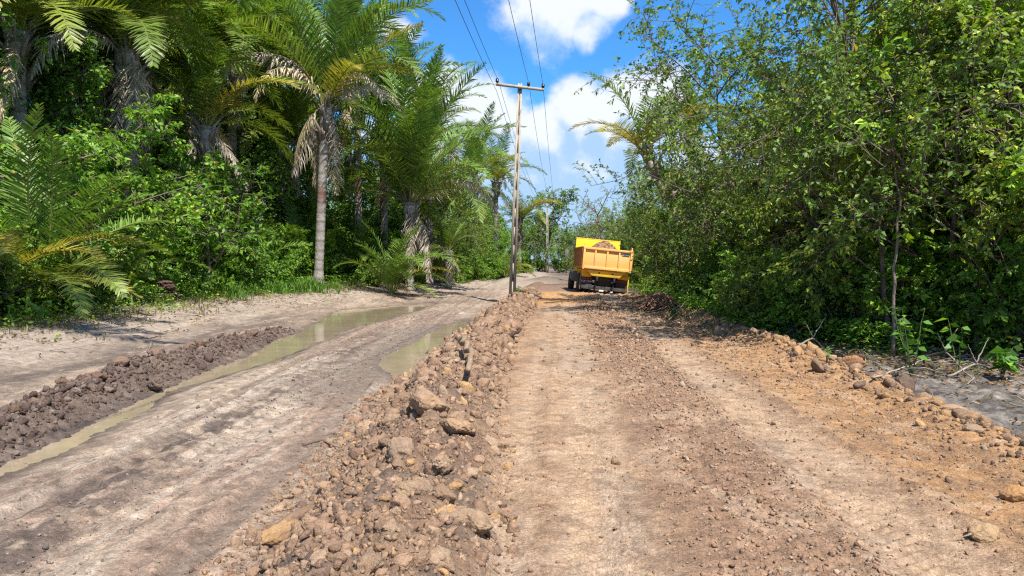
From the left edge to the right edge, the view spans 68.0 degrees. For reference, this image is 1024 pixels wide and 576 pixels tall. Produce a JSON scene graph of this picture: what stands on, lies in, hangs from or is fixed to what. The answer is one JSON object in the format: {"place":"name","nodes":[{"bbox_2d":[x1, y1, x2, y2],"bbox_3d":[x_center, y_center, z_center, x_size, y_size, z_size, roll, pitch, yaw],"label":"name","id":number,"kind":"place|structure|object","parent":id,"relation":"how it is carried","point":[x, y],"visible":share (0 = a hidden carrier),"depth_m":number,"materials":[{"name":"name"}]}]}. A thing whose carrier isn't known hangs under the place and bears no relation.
{"place":"outdoors","nodes":[
{"label":"outdoors","id":0,"kind":"place"},
{"bbox_2d":[28,0,945,263],"label":"sky","id":1,"kind":"structure","parent":0,"point":[573,37],"materials":[{"name":"blue"}]},
{"bbox_2d":[0,263,1023,575],"bbox_3d":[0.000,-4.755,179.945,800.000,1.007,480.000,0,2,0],"label":"ground","id":2,"kind":"structure","parent":0,"point":[140,445],"depth_m":8.88,"materials":[{"name":"soil"}]},
{"bbox_2d":[0,251,55,315],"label":"shrub","id":3,"kind":"object","parent":2,"relation":"on","point":[22,291],"visible":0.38,"depth_m":17.22,"materials":[{"name":"green plant"}]},
{"bbox_2d":[0,220,70,311],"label":"shrub","id":4,"kind":"object","parent":2,"relation":"on","point":[14,281],"visible":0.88,"depth_m":16.48,"materials":[{"name":"green plant"}]},
{"bbox_2d":[22,244,101,312],"bbox_3d":[-11.585,-0.247,19.536,2.011,1.918,1.942,-1,2,-26],"label":"shrub","id":5,"kind":"object","parent":2,"relation":"on","point":[90,289],"visible":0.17,"depth_m":19.53,"materials":[{"name":"green plant"}]},
{"bbox_2d":[0,198,146,319],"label":"palm tree","id":6,"kind":"object","parent":2,"relation":"on","point":[8,238],"visible":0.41,"depth_m":17.22,"materials":[{"name":"green plant"}]},
{"bbox_2d":[0,128,156,299],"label":"tree","id":7,"kind":"object","parent":2,"relation":"on","point":[86,145],"visible":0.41,"depth_m":20.74,"materials":[{"name":"green plant"}]},
{"bbox_2d":[0,17,170,183],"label":"palm tree","id":8,"kind":"object","parent":2,"relation":"on","point":[71,76],"visible":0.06,"depth_m":28.02,"materials":[{"name":"green plant"}]},
{"bbox_2d":[0,102,174,298],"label":"palm tree","id":9,"kind":"object","parent":2,"relation":"on","point":[29,200],"visible":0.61,"depth_m":18.68,"materials":[{"name":"green plant"}]},
{"bbox_2d":[0,4,191,151],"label":"palm tree","id":10,"kind":"object","parent":2,"relation":"on","point":[170,137],"visible":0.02,"depth_m":30.95,"materials":[{"name":"green plant"}]},
{"bbox_2d":[40,129,177,246],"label":"tree","id":11,"kind":"object","parent":2,"relation":"on","point":[125,183],"visible":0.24,"depth_m":22.88,"materials":[{"name":"green plant"}]},
{"bbox_2d":[0,0,221,145],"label":"palm tree","id":12,"kind":"object","parent":2,"relation":"on","point":[39,12],"visible":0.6,"depth_m":25.18,"materials":[{"name":"green plant"}]},
{"bbox_2d":[98,248,148,307],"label":"shrub","id":13,"kind":"object","parent":2,"relation":"on","point":[128,268],"visible":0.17,"depth_m":21.94,"materials":[{"name":"green plant"}]},
{"bbox_2d":[0,0,283,233],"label":"palm tree","id":14,"kind":"object","parent":2,"relation":"on","point":[128,49],"visible":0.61,"depth_m":27.77,"materials":[{"name":"green plant"}]},
{"bbox_2d":[54,93,245,257],"bbox_3d":[-11.978,-2.817,24.635,6.326,6.683,5.062,1,2,29],"label":"tree","id":15,"kind":"object","parent":2,"relation":"on","point":[180,206],"visible":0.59,"depth_m":24.31,"materials":[{"name":"green plant"}]},
{"bbox_2d":[0,326,302,466],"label":"mud crumbs","id":16,"kind":"object","parent":2,"relation":"on","point":[34,433],"visible":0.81,"depth_m":10.33,"materials":[{"name":"soil"}]},
{"bbox_2d":[93,211,215,305],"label":"palm tree","id":17,"kind":"object","parent":2,"relation":"on","point":[146,266],"visible":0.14,"depth_m":23.86,"materials":[{"name":"green plant"}]},
{"bbox_2d":[43,0,296,181],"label":"palm tree","id":18,"kind":"object","parent":2,"relation":"on","point":[230,37],"visible":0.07,"depth_m":35.83,"materials":[{"name":"green plant"}]},
{"bbox_2d":[94,0,291,167],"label":"palm tree","id":19,"kind":"object","parent":2,"relation":"on","point":[213,22],"visible":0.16,"depth_m":35.47,"materials":[{"name":"green plant"}]},
{"bbox_2d":[169,258,222,295],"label":"shrub","id":20,"kind":"object","parent":2,"relation":"on","point":[193,274],"visible":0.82,"depth_m":27.34,"materials":[{"name":"green plant"}]},
{"bbox_2d":[89,9,324,220],"bbox_3d":[-12.869,-5.572,31.875,9.210,11.607,7.567,-1,3,-36],"label":"palm tree","id":21,"kind":"object","parent":2,"relation":"on","point":[209,103],"visible":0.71,"depth_m":31.39,"materials":[{"name":"green plant"}]},
{"bbox_2d":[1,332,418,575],"bbox_3d":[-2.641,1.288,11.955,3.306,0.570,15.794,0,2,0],"label":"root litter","id":22,"kind":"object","parent":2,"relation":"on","point":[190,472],"visible":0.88,"depth_m":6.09,"materials":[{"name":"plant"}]},
{"bbox_2d":[144,145,284,290],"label":"tree","id":23,"kind":"object","parent":2,"relation":"on","point":[217,230],"visible":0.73,"depth_m":28.96,"materials":[{"name":"green plant"}]},
{"bbox_2d":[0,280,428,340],"bbox_3d":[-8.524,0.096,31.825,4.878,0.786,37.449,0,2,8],"label":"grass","id":24,"kind":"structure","parent":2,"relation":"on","point":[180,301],"depth_m":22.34,"materials":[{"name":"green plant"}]},
{"bbox_2d":[0,304,434,475],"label":"puddle","id":25,"kind":"object","parent":2,"relation":"on","point":[331,327],"visible":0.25,"depth_m":14.78,"materials":[{"name":"liquid"}]},
{"bbox_2d":[199,244,247,286],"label":"shrub","id":26,"kind":"object","parent":2,"relation":"on","point":[225,263],"visible":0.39,"depth_m":29.60,"materials":[{"name":"green plant"}]},
{"bbox_2d":[1,306,458,575],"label":"track crumbs","id":27,"kind":"object","parent":2,"relation":"on","point":[45,547],"visible":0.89,"depth_m":7.72,"materials":[{"name":"brown soil"}]},
{"bbox_2d":[144,0,337,211],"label":"palm tree","id":28,"kind":"object","parent":2,"relation":"on","point":[242,5],"visible":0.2,"depth_m":36.33,"materials":[{"name":"green plant"}]},
{"bbox_2d":[0,278,500,359],"bbox_3d":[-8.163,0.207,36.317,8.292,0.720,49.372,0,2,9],"label":"leaf litter","id":29,"kind":"object","parent":2,"relation":"on","point":[148,313],"visible":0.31,"depth_m":20.29,"materials":[{"name":"brown plant"}]},
{"bbox_2d":[176,273,352,300],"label":"grass","id":30,"kind":"structure","parent":2,"relation":"on","point":[232,291],"depth_m":31.70,"materials":[{"name":"green plant"}]},
{"bbox_2d":[0,0,532,317],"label":"forest","id":31,"kind":"object","parent":2,"relation":"on","point":[290,260],"visible":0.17,"depth_m":33.71,"materials":[{"name":"green plant"}]},
{"bbox_2d":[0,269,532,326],"bbox_3d":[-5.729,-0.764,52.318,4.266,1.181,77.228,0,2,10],"label":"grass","id":32,"kind":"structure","parent":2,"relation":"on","point":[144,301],"depth_m":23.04,"materials":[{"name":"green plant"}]},
{"bbox_2d":[0,267,536,337],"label":"undergrowth","id":33,"kind":"object","parent":2,"relation":"on","point":[138,289],"visible":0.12,"depth_m":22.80,"materials":[{"name":"green plant"}]},
{"bbox_2d":[218,10,378,225],"bbox_3d":[-12.288,-7.253,40.876,10.355,14.195,10.667,0,2,0],"label":"palm tree","id":34,"kind":"object","parent":2,"relation":"on","point":[294,104],"visible":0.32,"depth_m":39.93,"materials":[{"name":"green plant"}]},
{"bbox_2d":[258,197,353,279],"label":"palm tree","id":35,"kind":"object","parent":2,"relation":"on","point":[291,215],"visible":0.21,"depth_m":38.44,"materials":[{"name":"green plant"}]},
{"bbox_2d":[250,0,363,221],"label":"palm tree","id":36,"kind":"object","parent":2,"relation":"on","point":[320,13],"visible":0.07,"depth_m":42.45,"materials":[{"name":"green plant"}]},
{"bbox_2d":[249,109,390,207],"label":"palm tree","id":37,"kind":"object","parent":2,"relation":"on","point":[312,190],"visible":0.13,"depth_m":45.37,"materials":[{"name":"green plant"}]},
{"bbox_2d":[215,0,435,282],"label":"palm tree","id":38,"kind":"object","parent":2,"relation":"on","point":[337,73],"visible":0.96,"depth_m":34.93,"materials":[{"name":"green plant"}]},
{"bbox_2d":[255,0,445,219],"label":"palm tree","id":39,"kind":"object","parent":2,"relation":"on","point":[390,30],"visible":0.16,"depth_m":49.62,"materials":[{"name":"green plant"}]},
{"bbox_2d":[189,289,541,575],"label":"clay fines","id":40,"kind":"object","parent":2,"relation":"on","point":[305,533],"visible":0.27,"depth_m":5.39,"materials":[{"name":"brown soil"}]},
{"bbox_2d":[326,212,423,278],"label":"palm tree","id":41,"kind":"object","parent":2,"relation":"on","point":[362,255],"visible":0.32,"depth_m":42.33,"materials":[{"name":"green plant"}]},
{"bbox_2d":[312,0,446,238],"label":"palm tree","id":42,"kind":"object","parent":2,"relation":"on","point":[357,196],"visible":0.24,"depth_m":44.52,"materials":[{"name":"green plant"}]},
{"bbox_2d":[318,21,466,261],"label":"palm tree","id":43,"kind":"object","parent":2,"relation":"on","point":[383,216],"visible":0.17,"depth_m":47.51,"materials":[{"name":"green plant"}]},
{"bbox_2d":[333,218,472,295],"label":"palm tree","id":44,"kind":"object","parent":2,"relation":"on","point":[392,270],"visible":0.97,"depth_m":36.98,"materials":[{"name":"green plant"}]},
{"bbox_2d":[298,49,527,290],"bbox_3d":[-5.551,-6.262,40.903,11.448,12.907,11.688,-2,3,-43],"label":"palm tree","id":45,"kind":"object","parent":2,"relation":"on","point":[409,144],"visible":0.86,"depth_m":39.66,"materials":[{"name":"green plant"}]},
{"bbox_2d":[361,147,479,255],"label":"palm tree","id":46,"kind":"object","parent":2,"relation":"on","point":[420,206],"visible":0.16,"depth_m":52.51,"materials":[{"name":"green plant"}]},
{"bbox_2d":[378,320,468,376],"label":"puddle","id":47,"kind":"object","parent":2,"relation":"on","point":[401,361],"visible":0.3,"depth_m":16.07,"materials":[{"name":"liquid"}]},
{"bbox_2d":[353,25,505,284],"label":"palm tree","id":48,"kind":"object","parent":2,"relation":"on","point":[428,224],"visible":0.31,"depth_m":45.95,"materials":[{"name":"green plant"}]},
{"bbox_2d":[402,199,501,288],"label":"palm tree","id":49,"kind":"object","parent":2,"relation":"on","point":[446,234],"visible":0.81,"depth_m":45.68,"materials":[{"name":"green plant"}]},
{"bbox_2d":[418,155,501,250],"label":"tree","id":50,"kind":"object","parent":2,"relation":"on","point":[461,177],"visible":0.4,"depth_m":52.85,"materials":[{"name":"green plant"}]},
{"bbox_2d":[432,135,505,274],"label":"palm tree","id":51,"kind":"object","parent":2,"relation":"on","point":[476,150],"visible":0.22,"depth_m":57.16,"materials":[{"name":"green plant"}]},
{"bbox_2d":[436,200,505,275],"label":"tree","id":52,"kind":"object","parent":2,"relation":"on","point":[471,242],"visible":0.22,"depth_m":60.27,"materials":[{"name":"green plant"}]},
{"bbox_2d":[437,101,520,260],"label":"palm tree","id":53,"kind":"object","parent":2,"relation":"on","point":[464,147],"visible":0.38,"depth_m":64.84,"materials":[{"name":"green plant"}]},
{"bbox_2d":[459,120,546,272],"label":"palm tree","id":54,"kind":"object","parent":2,"relation":"on","point":[496,184],"visible":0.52,"depth_m":71.31,"materials":[{"name":"green plant"}]},
{"bbox_2d":[486,184,561,273],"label":"palm tree","id":55,"kind":"object","parent":2,"relation":"on","point":[523,213],"visible":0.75,"depth_m":79.41,"materials":[{"name":"green plant"}]},
{"bbox_2d":[479,212,617,268],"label":"forest","id":56,"kind":"object","parent":2,"relation":"on","point":[525,221],"visible":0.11,"depth_m":104.55,"materials":[{"name":"green plant"}]},
{"bbox_2d":[523,185,579,271],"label":"tree","id":57,"kind":"object","parent":2,"relation":"on","point":[552,215],"visible":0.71,"depth_m":92.65,"materials":[{"name":"green plant"}]},
{"bbox_2d":[564,182,627,260],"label":"tree","id":58,"kind":"object","parent":2,"relation":"on","point":[588,206],"visible":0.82,"depth_m":57.38,"materials":[{"name":"green plant"}]},
{"bbox_2d":[583,200,642,250],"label":"tree","id":59,"kind":"object","parent":2,"relation":"on","point":[607,216],"visible":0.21,"depth_m":65.61,"materials":[{"name":"green plant"}]},
{"bbox_2d":[606,163,671,269],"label":"tree","id":60,"kind":"object","parent":2,"relation":"on","point":[638,226],"visible":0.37,"depth_m":46.84,"materials":[{"name":"green plant"}]},
{"bbox_2d":[567,71,716,274],"bbox_3d":[4.868,-3.465,27.482,5.580,8.647,5.801,0,2,0],"label":"palm tree","id":61,"kind":"object","parent":2,"relation":"on","point":[636,139],"visible":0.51,"depth_m":27.51,"materials":[{"name":"green plant"}]},
{"bbox_2d":[619,157,754,296],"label":"tree","id":62,"kind":"object","parent":2,"relation":"on","point":[650,243],"visible":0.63,"depth_m":26.06,"materials":[{"name":"green plant"}]},
{"bbox_2d":[643,60,742,172],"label":"palm tree","id":63,"kind":"object","parent":2,"relation":"on","point":[691,88],"visible":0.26,"depth_m":49.11,"materials":[{"name":"green plant"}]},
{"bbox_2d":[571,0,816,267],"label":"tree","id":64,"kind":"object","parent":2,"relation":"on","point":[725,74],"visible":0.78,"depth_m":21.70,"materials":[{"name":"green plant"}]},
{"bbox_2d":[641,152,746,288],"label":"tree","id":65,"kind":"object","parent":2,"relation":"on","point":[650,184],"visible":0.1,"depth_m":29.35,"materials":[{"name":"green plant"}]},
{"bbox_2d":[675,255,742,311],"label":"shrub","id":66,"kind":"object","parent":2,"relation":"on","point":[704,281],"visible":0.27,"depth_m":22.95,"materials":[{"name":"green plant"}]},
{"bbox_2d":[696,210,768,278],"bbox_3d":[8.219,-0.985,26.475,3.758,3.713,3.893,-1,2,-31],"label":"shrub","id":67,"kind":"object","parent":2,"relation":"on","point":[718,245],"visible":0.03,"depth_m":26.32,"materials":[{"name":"green plant"}]},
{"bbox_2d":[704,249,772,321],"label":"shrub","id":68,"kind":"object","parent":2,"relation":"on","point":[729,256],"visible":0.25,"depth_m":19.86,"materials":[{"name":"green plant"}]},
{"bbox_2d":[710,244,815,331],"bbox_3d":[6.053,0.310,17.891,3.000,2.752,2.611,2,3,42],"label":"shrub","id":69,"kind":"object","parent":2,"relation":"on","point":[751,296],"visible":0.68,"depth_m":17.82,"materials":[{"name":"green plant"}]},
{"bbox_2d":[678,36,867,249],"bbox_3d":[9.040,-3.504,24.243,6.607,8.908,6.576,0,2,1],"label":"tree","id":70,"kind":"object","parent":2,"relation":"on","point":[775,138],"visible":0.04,"depth_m":23.31,"materials":[{"name":"green plant"}]},
{"bbox_2d":[717,197,852,292],"bbox_3d":[7.966,-0.402,20.991,4.352,4.587,5.001,0,2,-5],"label":"shrub","id":71,"kind":"object","parent":2,"relation":"on","point":[740,245],"visible":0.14,"depth_m":21.22,"materials":[{"name":"green plant"}]},
{"bbox_2d":[554,296,1023,423],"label":"leaf litter","id":72,"kind":"object","parent":2,"relation":"on","point":[882,360],"visible":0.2,"depth_m":14.03,"materials":[{"name":"brown plant"}]},
{"bbox_2d":[747,252,841,338],"bbox_3d":[6.332,0.208,16.838,2.141,2.042,2.067,1,2,19],"label":"shrub","id":73,"kind":"object","parent":2,"relation":"on","point":[779,301],"visible":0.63,"depth_m":16.55,"materials":[{"name":"green plant"}]},
{"bbox_2d":[677,30,952,329],"bbox_3d":[8.234,-2.744,19.407,6.809,8.188,7.712,1,-18,27],"label":"tree","id":74,"kind":"object","parent":2,"relation":"on","point":[739,124],"visible":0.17,"depth_m":19.64,"materials":[{"name":"green plant"}]},
{"bbox_2d":[615,0,1023,347],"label":"forest","id":75,"kind":"object","parent":2,"relation":"on","point":[944,236],"visible":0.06,"depth_m":15.37,"materials":[{"name":"green plant"}]},
{"bbox_2d":[627,277,1023,362],"bbox_3d":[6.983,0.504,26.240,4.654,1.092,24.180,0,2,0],"label":"undergrowth","id":76,"kind":"object","parent":2,"relation":"on","point":[842,332],"visible":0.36,"depth_m":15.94,"materials":[{"name":"green plant"}]},
{"bbox_2d":[760,229,910,341],"bbox_3d":[7.145,0.217,16.735,3.334,3.058,2.901,0,2,-4],"label":"shrub","id":77,"kind":"object","parent":2,"relation":"on","point":[814,302],"visible":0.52,"depth_m":16.28,"materials":[{"name":"green plant"}]},
{"bbox_2d":[662,0,1023,344],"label":"tree","id":78,"kind":"object","parent":2,"relation":"on","point":[821,57],"visible":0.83,"depth_m":13.79,"materials":[{"name":"green plant"}]},
{"bbox_2d":[749,0,1023,352],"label":"tree","id":79,"kind":"object","parent":2,"relation":"on","point":[875,34],"visible":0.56,"depth_m":14.09,"materials":[{"name":"green plant"}]},
{"bbox_2d":[760,0,1023,352],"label":"tree","id":80,"kind":"object","parent":2,"relation":"on","point":[1011,174],"visible":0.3,"depth_m":14.28,"materials":[{"name":"green plant"}]},
{"bbox_2d":[890,153,901,353],"bbox_3d":[7.184,-0.647,14.231,0.135,3.785,0.165,0,2,0],"label":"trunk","id":81,"kind":"object","parent":2,"relation":"on","point":[894,284],"visible":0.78,"depth_m":14.20,"materials":[{"name":"brown plant"}]},
{"bbox_2d":[785,2,1016,255],"bbox_3d":[10.317,-2.826,18.354,7.024,7.914,5.778,1,2,27],"label":"tree","id":82,"kind":"object","parent":2,"relation":"on","point":[866,58],"visible":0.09,"depth_m":17.55,"materials":[{"name":"green plant"}]},
{"bbox_2d":[830,231,973,342],"bbox_3d":[8.129,0.182,15.859,2.966,2.797,2.854,0,2,5],"label":"shrub","id":83,"kind":"object","parent":2,"relation":"on","point":[872,304],"visible":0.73,"depth_m":15.30,"materials":[{"name":"green plant"}]},
{"bbox_2d":[888,306,933,375],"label":"young plant","id":84,"kind":"object","parent":2,"relation":"on","point":[911,340],"visible":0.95,"depth_m":11.97,"materials":[{"name":"green plant"}]},
{"bbox_2d":[819,0,1021,251],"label":"tree","id":85,"kind":"object","parent":2,"relation":"on","point":[890,28],"visible":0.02,"depth_m":17.57,"materials":[{"name":"green plant"}]},
{"bbox_2d":[883,0,1023,355],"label":"tree","id":86,"kind":"object","parent":2,"relation":"on","point":[977,116],"visible":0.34,"depth_m":13.78,"materials":[{"name":"green plant"}]},
{"bbox_2d":[896,214,1015,346],"bbox_3d":[9.253,-0.165,15.583,2.975,2.940,3.082,0,2,-13],"label":"shrub","id":87,"kind":"object","parent":2,"relation":"on","point":[923,248],"visible":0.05,"depth_m":15.38,"materials":[{"name":"green plant"}]},
{"bbox_2d":[930,222,1023,354],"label":"shrub","id":88,"kind":"object","parent":2,"relation":"on","point":[1016,268],"visible":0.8,"depth_m":13.70,"materials":[{"name":"green plant"}]},
{"bbox_2d":[934,231,1023,350],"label":"shrub","id":89,"kind":"object","parent":2,"relation":"on","point":[990,265],"visible":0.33,"depth_m":14.20,"materials":[{"name":"green plant"}]},
{"bbox_2d":[983,345,1023,378],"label":"young plant","id":90,"kind":"object","parent":2,"relation":"on","point":[1007,358],"visible":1,"depth_m":11.61,"materials":[{"name":"green plant"}]},
{"bbox_2d":[255,282,1023,575],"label":"road","id":91,"kind":"structure","parent":0,"point":[547,544],"depth_m":5.74,"materials":[{"name":"soil"}]},
{"bbox_2d":[261,517,298,546],"bbox_3d":[-1.495,1.605,4.950,0.152,0.195,0.386,15,-1,24],"label":"boulder","id":92,"kind":"object","parent":91,"relation":"on","point":[276,534],"visible":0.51,"depth_m":4.87,"materials":[{"name":"beige stone"}]},
{"bbox_2d":[192,285,542,575],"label":"clay rubble","id":93,"kind":"object","parent":91,"relation":"on","point":[438,556],"visible":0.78,"depth_m":5.38,"materials":[{"name":"brown soil"}]},
{"bbox_2d":[409,385,449,415],"bbox_3d":[-0.724,1.006,6.604,0.383,0.263,0.366,14,11,1],"label":"boulder","id":94,"kind":"object","parent":93,"relation":"on","point":[422,399],"visible":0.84,"depth_m":6.54,"materials":[{"name":"brown stone"}]},
{"bbox_2d":[385,436,415,461],"bbox_3d":[-0.769,1.202,5.306,0.221,0.302,0.307,-1,2,-17],"label":"clay clod","id":95,"kind":"object","parent":91,"relation":"on","point":[399,447],"visible":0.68,"depth_m":5.28,"materials":[{"name":"brown soil"}]},
{"bbox_2d":[392,479,434,496],"bbox_3d":[-0.546,1.180,4.484,0.335,0.114,0.172,-1,2,-31],"label":"boulder","id":96,"kind":"object","parent":91,"relation":"on","point":[405,487],"visible":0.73,"depth_m":4.41,"materials":[{"name":"beige stone"}]},
{"bbox_2d":[439,418,476,434],"bbox_3d":[-0.462,1.149,6.262,0.259,0.151,0.366,12,-13,-44],"label":"boulder","id":97,"kind":"object","parent":91,"relation":"on","point":[455,425],"visible":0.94,"depth_m":6.15,"materials":[{"name":"brown stone"}]},
{"bbox_2d":[440,502,493,534],"bbox_3d":[-0.270,1.302,4.279,0.358,0.154,0.142,1,2,31],"label":"boulder","id":98,"kind":"object","parent":91,"relation":"on","point":[479,522],"visible":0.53,"depth_m":4.18,"materials":[{"name":"beige stone"}]},
{"bbox_2d":[495,78,544,293],"bbox_3d":[0.177,-4.125,32.337,2.094,9.404,0.418,2,2,0],"label":"utility pole","id":99,"kind":"object","parent":91,"relation":"on","point":[513,265],"visible":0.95,"depth_m":32.24,"materials":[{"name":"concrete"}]},
{"bbox_2d":[565,237,633,293],"bbox_3d":[4.574,-1.165,40.511,3.140,2.910,7.450,6,2,-1],"label":"dump truck","id":100,"kind":"object","parent":91,"relation":"on","point":[599,262],"visible":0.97,"depth_m":37.09,"materials":[{"name":"orange paint"}]},
{"bbox_2d":[634,292,682,311],"bbox_3d":[4.679,0.498,24.080,1.572,0.786,1.628,0,2,0],"label":"pile","id":101,"kind":"object","parent":91,"relation":"on","point":[655,301],"visible":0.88,"depth_m":23.81,"materials":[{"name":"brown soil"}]},
{"bbox_2d":[639,293,1023,477],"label":"edge rubble","id":102,"kind":"object","parent":91,"relation":"on","point":[906,383],"visible":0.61,"depth_m":9.51,"materials":[{"name":"brown stone"}]},
{"bbox_2d":[949,523,999,542],"bbox_3d":[2.665,1.434,4.388,0.269,0.091,0.234,-17,12,-42],"label":"boulder","id":103,"kind":"object","parent":91,"relation":"on","point":[983,532],"visible":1,"depth_m":4.37,"materials":[{"name":"beige stone"}]},
{"bbox_2d":[998,484,1023,501],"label":"boulder","id":104,"kind":"object","parent":91,"relation":"on","point":[1011,493],"visible":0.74,"depth_m":5.11,"materials":[{"name":"stone"}]},
{"bbox_2d":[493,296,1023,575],"bbox_3d":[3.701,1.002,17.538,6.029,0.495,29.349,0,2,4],"label":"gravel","id":105,"kind":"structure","parent":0,"point":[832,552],"depth_m":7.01,"materials":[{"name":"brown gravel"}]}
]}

